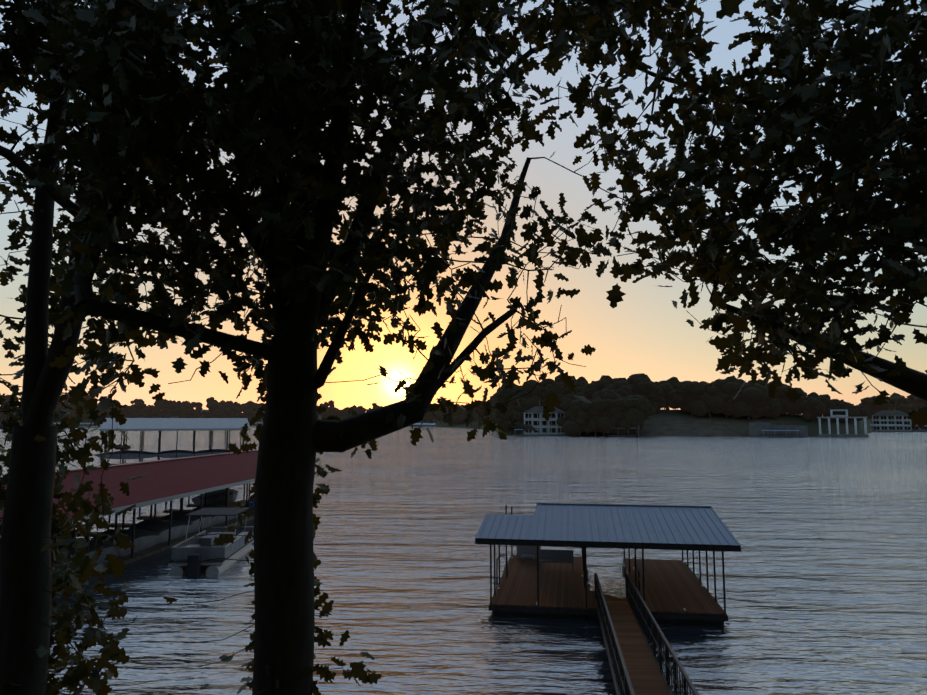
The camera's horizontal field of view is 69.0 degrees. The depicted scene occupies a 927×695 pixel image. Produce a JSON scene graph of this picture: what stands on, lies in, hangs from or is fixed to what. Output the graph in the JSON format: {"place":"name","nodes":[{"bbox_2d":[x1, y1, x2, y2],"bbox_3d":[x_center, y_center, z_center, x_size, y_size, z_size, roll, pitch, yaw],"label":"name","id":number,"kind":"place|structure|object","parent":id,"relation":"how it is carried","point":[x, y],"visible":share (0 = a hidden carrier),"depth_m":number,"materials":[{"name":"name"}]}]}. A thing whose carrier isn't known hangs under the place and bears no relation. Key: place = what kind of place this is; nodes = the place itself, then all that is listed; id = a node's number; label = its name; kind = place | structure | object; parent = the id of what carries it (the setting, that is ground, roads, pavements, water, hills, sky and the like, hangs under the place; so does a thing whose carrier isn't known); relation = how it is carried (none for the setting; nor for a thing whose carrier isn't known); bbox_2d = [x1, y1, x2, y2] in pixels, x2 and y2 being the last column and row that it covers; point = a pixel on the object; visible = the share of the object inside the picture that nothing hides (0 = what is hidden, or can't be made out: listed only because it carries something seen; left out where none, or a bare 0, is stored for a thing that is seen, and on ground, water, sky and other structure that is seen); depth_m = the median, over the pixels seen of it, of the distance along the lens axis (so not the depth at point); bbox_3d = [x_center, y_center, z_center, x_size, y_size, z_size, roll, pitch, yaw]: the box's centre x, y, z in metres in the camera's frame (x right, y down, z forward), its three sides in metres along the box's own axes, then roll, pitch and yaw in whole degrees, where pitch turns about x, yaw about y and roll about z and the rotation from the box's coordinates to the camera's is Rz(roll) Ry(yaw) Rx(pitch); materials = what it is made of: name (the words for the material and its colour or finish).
{"place":"outdoors","nodes":[
{"label":"outdoors","id":0,"kind":"place"},
{"bbox_2d":[1,409,873,435],"bbox_3d":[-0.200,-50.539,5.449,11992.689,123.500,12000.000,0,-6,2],"label":"terrain","id":1,"kind":"structure","parent":0,"point":[673,423],"depth_m":334.82,"materials":[{"name":"green plant"}]},
{"bbox_2d":[0,0,926,694],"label":"oak trees trunks and limbs","id":2,"kind":"object","parent":1,"relation":"on","point":[142,102],"visible":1,"depth_m":5.78,"materials":[{"name":"brown plant"}]},
{"bbox_2d":[0,392,926,425],"bbox_3d":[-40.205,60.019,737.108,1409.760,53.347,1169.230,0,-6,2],"label":"shore trees","id":3,"kind":"object","parent":1,"relation":"on","point":[139,408],"visible":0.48,"depth_m":986.46,"materials":[{"name":"green plant"}]},
{"bbox_2d":[53,406,926,437],"bbox_3d":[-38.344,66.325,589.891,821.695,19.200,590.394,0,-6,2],"label":"shore buildings","id":4,"kind":"structure","parent":1,"relation":"on","point":[897,421],"depth_m":332.15,"materials":[{"name":"white paint"}]},
{"bbox_2d":[490,373,869,436],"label":"peninsula trees","id":5,"kind":"object","parent":1,"relation":"on","point":[633,400],"visible":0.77,"depth_m":340.85,"materials":[{"name":"green plant"}]},
{"bbox_2d":[0,426,926,694],"bbox_3d":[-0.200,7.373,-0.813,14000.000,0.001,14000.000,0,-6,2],"label":"lake water","id":6,"kind":"structure","parent":0,"point":[825,570],"depth_m":32.89,"materials":[{"name":"blue liquid"}]},
{"bbox_2d":[0,450,257,590],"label":"dock","id":7,"kind":"object","parent":6,"relation":"on","point":[211,477],"visible":0.5,"depth_m":40.29,"materials":[{"name":"metal"}]},
{"bbox_2d":[94,418,249,465],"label":"boat dock","id":8,"kind":"object","parent":6,"relation":"on","point":[194,425],"visible":0.77,"depth_m":108.85,"materials":[{"name":"metal"}]},
{"bbox_2d":[168,507,253,576],"bbox_3d":[-13.205,10.188,36.145,2.570,2.750,7.758,0,-6,-4],"label":"pontoon boat","id":9,"kind":"object","parent":6,"relation":"on","point":[187,554],"visible":0.81,"depth_m":33.98,"materials":[{"name":"metal"}]},
{"bbox_2d":[475,502,740,625],"bbox_3d":[6.014,9.078,29.921,9.650,4.220,10.320,-1,-6,9],"label":"covered boat dock","id":10,"kind":"object","parent":6,"relation":"on","point":[536,581],"visible":0.98,"depth_m":27.01,"materials":[{"name":"metal"}]},
{"bbox_2d":[595,573,698,694],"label":"gangway","id":11,"kind":"object","parent":10,"relation":"attached to","point":[637,667],"visible":1,"depth_m":18.31,"materials":[{"name":"wood"}]},
{"bbox_2d":[0,0,926,412],"label":"sky","id":12,"kind":"structure","parent":0,"point":[645,333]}
]}

